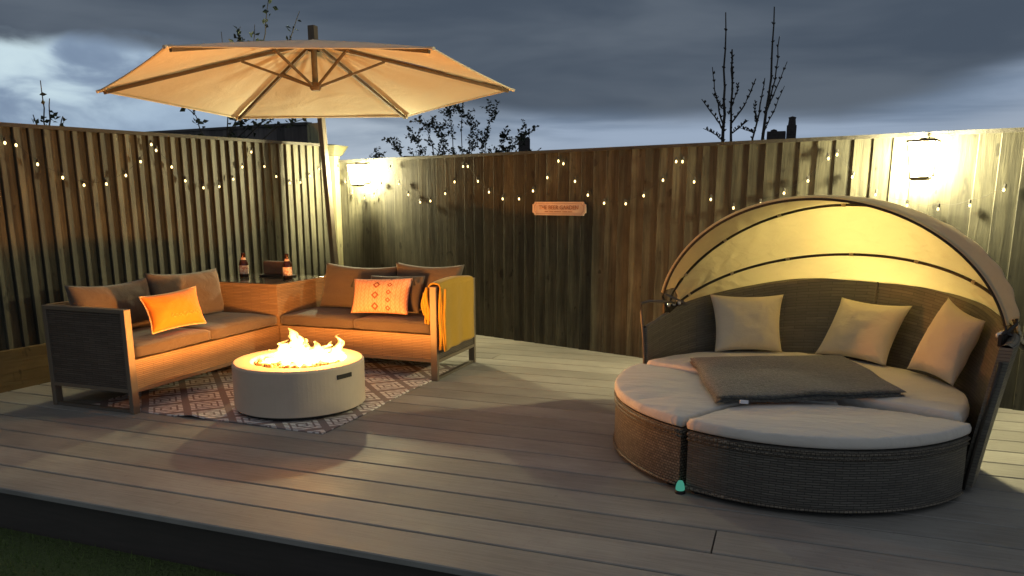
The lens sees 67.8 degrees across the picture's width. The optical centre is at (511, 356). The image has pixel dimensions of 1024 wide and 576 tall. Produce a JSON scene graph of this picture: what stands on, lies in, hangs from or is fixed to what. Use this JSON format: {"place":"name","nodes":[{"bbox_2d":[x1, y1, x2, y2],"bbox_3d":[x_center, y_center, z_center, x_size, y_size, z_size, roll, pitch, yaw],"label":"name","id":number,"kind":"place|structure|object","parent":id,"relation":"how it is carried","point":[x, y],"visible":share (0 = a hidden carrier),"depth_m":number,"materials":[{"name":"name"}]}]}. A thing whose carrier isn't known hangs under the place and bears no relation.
{"place":"outdoors","nodes":[
{"label":"outdoors","id":0,"kind":"place"},
{"bbox_2d":[0,527,245,575],"bbox_3d":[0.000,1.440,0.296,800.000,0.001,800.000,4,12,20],"label":"ground","id":1,"kind":"structure","parent":0,"point":[110,556],"depth_m":3.16,"materials":[{"name":"green plant"}]},
{"bbox_2d":[31,80,66,125],"bbox_3d":[-3.284,-0.812,5.569,0.247,2.290,0.100,1,12,7],"label":"shrub","id":2,"kind":"object","parent":1,"relation":"on","point":[43,117],"visible":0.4,"depth_m":5.39,"materials":[{"name":"black plant"}]},
{"bbox_2d":[0,122,333,392],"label":"fence","id":3,"kind":"object","parent":1,"relation":"on","point":[153,212],"visible":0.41,"depth_m":5.85,"materials":[{"name":"brown wood"}]},
{"bbox_2d":[3,137,319,188],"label":"string lights","id":4,"kind":"object","parent":3,"relation":"hanging from","point":[105,180],"visible":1,"depth_m":5.91,"materials":[{"name":"white glass"}]},
{"bbox_2d":[147,122,319,143],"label":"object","id":5,"kind":"object","parent":1,"relation":"on","point":[304,132],"visible":0.14,"depth_m":8.58,"materials":[{"name":"brown wood"}]},
{"bbox_2d":[180,0,307,139],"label":"tree","id":6,"kind":"object","parent":1,"relation":"on","point":[241,122],"visible":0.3,"depth_m":8.03,"materials":[{"name":"black plant"}]},
{"bbox_2d":[328,145,347,265],"bbox_3d":[-1.889,-1.199,8.126,0.275,2.020,0.255,4,12,20],"label":"corner post","id":7,"kind":"object","parent":1,"relation":"on","point":[335,152],"visible":0.45,"depth_m":7.99,"materials":[{"name":"white wood"}]},
{"bbox_2d":[0,493,715,575],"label":"deck fascia","id":8,"kind":"structure","parent":1,"relation":"on","point":[214,550],"depth_m":3.12,"materials":[{"name":"black wood"}]},
{"bbox_2d":[0,335,1023,575],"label":"deck","id":9,"kind":"structure","parent":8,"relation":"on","point":[501,457],"depth_m":3.35,"materials":[{"name":"brown wood"}]},
{"bbox_2d":[41,268,279,413],"bbox_3d":[-2.318,-0.184,5.207,0.670,0.765,1.410,4,12,20],"label":"sofa","id":10,"kind":"object","parent":9,"relation":"on","point":[103,338],"visible":0.88,"depth_m":4.71,"materials":[{"name":"wicker"}]},
{"bbox_2d":[139,286,205,334],"bbox_3d":[-2.215,-0.309,5.012,0.163,0.248,0.526,4,12,20],"label":"pillow","id":11,"kind":"object","parent":10,"relation":"on","point":[172,310],"visible":1,"depth_m":4.93,"materials":[{"name":"orange fabric"}]},
{"bbox_2d":[219,273,324,348],"bbox_3d":[-1.962,-0.316,6.178,0.670,0.634,0.670,4,12,20],"label":"corner table","id":12,"kind":"object","parent":9,"relation":"on","point":[278,297],"visible":0.44,"depth_m":5.86,"materials":[{"name":"wicker"}]},
{"bbox_2d":[239,252,248,277],"bbox_3d":[-2.176,-0.741,6.175,0.074,0.199,0.074,4,12,20],"label":"beer bottle","id":13,"kind":"object","parent":12,"relation":"on","point":[243,268],"visible":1,"depth_m":6.15,"materials":[{"name":"brown glass"}]},
{"bbox_2d":[259,261,296,276],"bbox_3d":[-1.923,-0.718,6.249,0.280,0.123,0.120,4,12,20],"label":"box","id":14,"kind":"object","parent":12,"relation":"on","point":[273,269],"visible":0.7,"depth_m":6.23,"materials":[{"name":"black wood"}]},
{"bbox_2d":[282,254,291,278],"bbox_3d":[-1.782,-0.712,6.035,0.074,0.199,0.074,4,12,20],"label":"beer bottle","id":15,"kind":"object","parent":12,"relation":"on","point":[287,269],"visible":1,"depth_m":6.01,"materials":[{"name":"brown glass"}]},
{"bbox_2d":[92,358,455,433],"bbox_3d":[-1.510,0.182,5.262,1.714,0.023,1.827,4,12,20],"label":"rug","id":16,"kind":"object","parent":9,"relation":"on","point":[209,395],"visible":0.5,"depth_m":4.91,"materials":[{"name":"brown fabric"}]},
{"bbox_2d":[231,347,365,420],"bbox_3d":[-1.298,0.061,4.658,0.782,0.482,0.778,4,12,20],"label":"fire pit","id":17,"kind":"object","parent":16,"relation":"on","point":[295,383],"visible":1,"depth_m":4.38,"materials":[{"name":"concrete"}]},
{"bbox_2d":[280,262,475,380],"bbox_3d":[-1.027,-0.319,5.813,1.330,0.785,0.700,4,12,20],"label":"sofa","id":18,"kind":"object","parent":16,"relation":"on","point":[331,320],"visible":0.56,"depth_m":5.63,"materials":[{"name":"fabric"}]},
{"bbox_2d":[351,278,415,314],"bbox_3d":[-0.974,-0.448,5.623,0.545,0.265,0.162,4,12,20],"label":"pillow","id":19,"kind":"object","parent":18,"relation":"on","point":[381,296],"visible":1,"depth_m":5.56,"materials":[{"name":"orange fabric"}]},
{"bbox_2d":[371,275,424,312],"bbox_3d":[-0.873,-0.463,5.672,0.455,0.275,0.159,4,12,20],"label":"pillow","id":20,"kind":"object","parent":18,"relation":"on","point":[414,298],"visible":0.36,"depth_m":5.59,"materials":[{"name":"grey fabric"}]},
{"bbox_2d":[421,275,473,351],"bbox_3d":[-0.452,-0.336,5.555,0.206,0.493,0.617,4,12,20],"label":"throw","id":21,"kind":"object","parent":18,"relation":"on","point":[456,310],"visible":0.9,"depth_m":5.46,"materials":[{"name":"yellow fabric"}]},
{"bbox_2d":[96,25,514,264],"bbox_3d":[-1.562,-1.198,5.834,3.370,2.502,2.567,13,17,48],"label":"parasol","id":22,"kind":"object","parent":9,"relation":"on","point":[312,76],"visible":0.99,"depth_m":5.79,"materials":[{"name":"fabric"}]},
{"bbox_2d":[675,480,684,494],"bbox_3d":[0.731,0.567,3.310,0.044,0.058,0.044,4,12,20],"label":"garden light","id":23,"kind":"object","parent":9,"relation":"on","point":[680,488],"visible":1,"depth_m":3.30,"materials":[{"name":"teal"}]},
{"bbox_2d":[613,363,837,484],"bbox_3d":[0.864,0.336,3.715,0.785,0.348,1.175,-11,16,-43],"label":"ottoman","id":24,"kind":"object","parent":9,"relation":"on","point":[657,408],"visible":0.57,"depth_m":3.53,"materials":[{"name":"wicker"}]},
{"bbox_2d":[685,402,971,515],"bbox_3d":[1.342,0.428,3.267,1.132,0.348,0.583,4,12,20],"label":"ottoman","id":25,"kind":"object","parent":9,"relation":"on","point":[824,458],"visible":1,"depth_m":3.08,"materials":[{"name":"wicker"}]},
{"bbox_2d":[640,195,1023,489],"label":"daybed","id":26,"kind":"object","parent":9,"relation":"on","point":[814,259],"visible":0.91,"depth_m":4.18,"materials":[{"name":"fabric"}]},
{"bbox_2d":[710,294,783,351],"bbox_3d":[1.393,-0.197,4.500,0.438,0.330,0.184,0,12,0],"label":"pillow","id":27,"kind":"object","parent":26,"relation":"on","point":[747,322],"visible":1,"depth_m":4.45,"materials":[{"name":"beige fabric"}]},
{"bbox_2d":[689,355,905,403],"bbox_3d":[1.375,0.101,3.808,0.964,0.068,0.834,0,12,-2],"label":"blanket","id":28,"kind":"object","parent":26,"relation":"on","point":[742,379],"visible":1,"depth_m":3.65,"materials":[{"name":"grey fabric"}]},
{"bbox_2d":[815,297,911,365],"bbox_3d":[1.961,-0.146,4.271,0.210,0.323,0.452,-8,14,-35],"label":"pillow","id":29,"kind":"object","parent":26,"relation":"on","point":[863,331],"visible":1,"depth_m":4.20,"materials":[{"name":"beige fabric"}]},
{"bbox_2d":[907,298,985,385],"bbox_3d":[2.157,-0.081,3.781,0.192,0.393,0.353,-1,12,-5],"label":"pillow","id":30,"kind":"object","parent":26,"relation":"on","point":[947,344],"visible":1,"depth_m":3.70,"materials":[{"name":"beige fabric"}]},
{"bbox_2d":[368,99,540,158],"bbox_3d":[-0.691,-1.653,8.748,2.157,2.567,0.822,1,12,6],"label":"bush","id":31,"kind":"object","parent":1,"relation":"on","point":[441,135],"visible":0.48,"depth_m":8.57,"materials":[{"name":"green plant"}]},
{"bbox_2d":[338,127,1023,410],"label":"fence","id":32,"kind":"object","parent":1,"relation":"on","point":[593,277],"visible":0.51,"depth_m":6.16,"materials":[{"name":"brown wood"}]},
{"bbox_2d":[346,162,370,186],"bbox_3d":[-1.533,-1.832,7.674,0.156,0.238,0.220,9,15,37],"label":"wall lantern","id":33,"kind":"object","parent":32,"relation":"attached to","point":[359,172],"depth_m":7.62,"materials":[{"name":"white glass"}]},
{"bbox_2d":[532,202,586,215],"bbox_3d":[0.391,-1.238,6.384,0.540,0.112,0.014,9,15,37],"label":"sign","id":34,"kind":"object","parent":32,"relation":"attached to","point":[562,208],"visible":1,"depth_m":6.37,"materials":[{"name":"brown wood"}]},
{"bbox_2d":[337,149,1006,210],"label":"string lights","id":35,"kind":"object","parent":32,"relation":"hanging from","point":[1004,186],"visible":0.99,"depth_m":5.65,"materials":[{"name":"white glass"}]},
{"bbox_2d":[906,137,941,180],"bbox_3d":[2.491,-1.193,4.614,0.164,0.250,0.231,9,15,37],"label":"wall lantern","id":36,"kind":"object","parent":32,"relation":"attached to","point":[922,153],"depth_m":4.55,"materials":[{"name":"white glass"}]},
{"bbox_2d":[702,12,755,141],"bbox_3d":[2.337,-2.000,8.468,0.565,3.454,0.219,0,12,1],"label":"sapling","id":37,"kind":"object","parent":1,"relation":"on","point":[723,129],"visible":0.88,"depth_m":8.31,"materials":[{"name":"black plant"}]},
{"bbox_2d":[741,7,786,139],"bbox_3d":[2.748,-1.984,8.405,0.458,3.451,0.209,-2,12,-7],"label":"sapling","id":38,"kind":"object","parent":1,"relation":"on","point":[768,103],"visible":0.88,"depth_m":8.23,"materials":[{"name":"black plant"}]},
{"bbox_2d":[404,133,529,156],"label":"house","id":39,"kind":"structure","parent":0,"point":[526,146],"depth_m":23.85,"materials":[{"name":"tile"}]},
{"bbox_2d":[0,0,1023,159],"label":"sky","id":40,"kind":"structure","parent":0,"point":[589,73],"materials":[{"name":"grey"}]},
{"bbox_2d":[766,116,796,139],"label":"house","id":41,"kind":"structure","parent":0,"point":[790,132],"depth_m":19.81,"materials":[{"name":"brick"}]}
]}

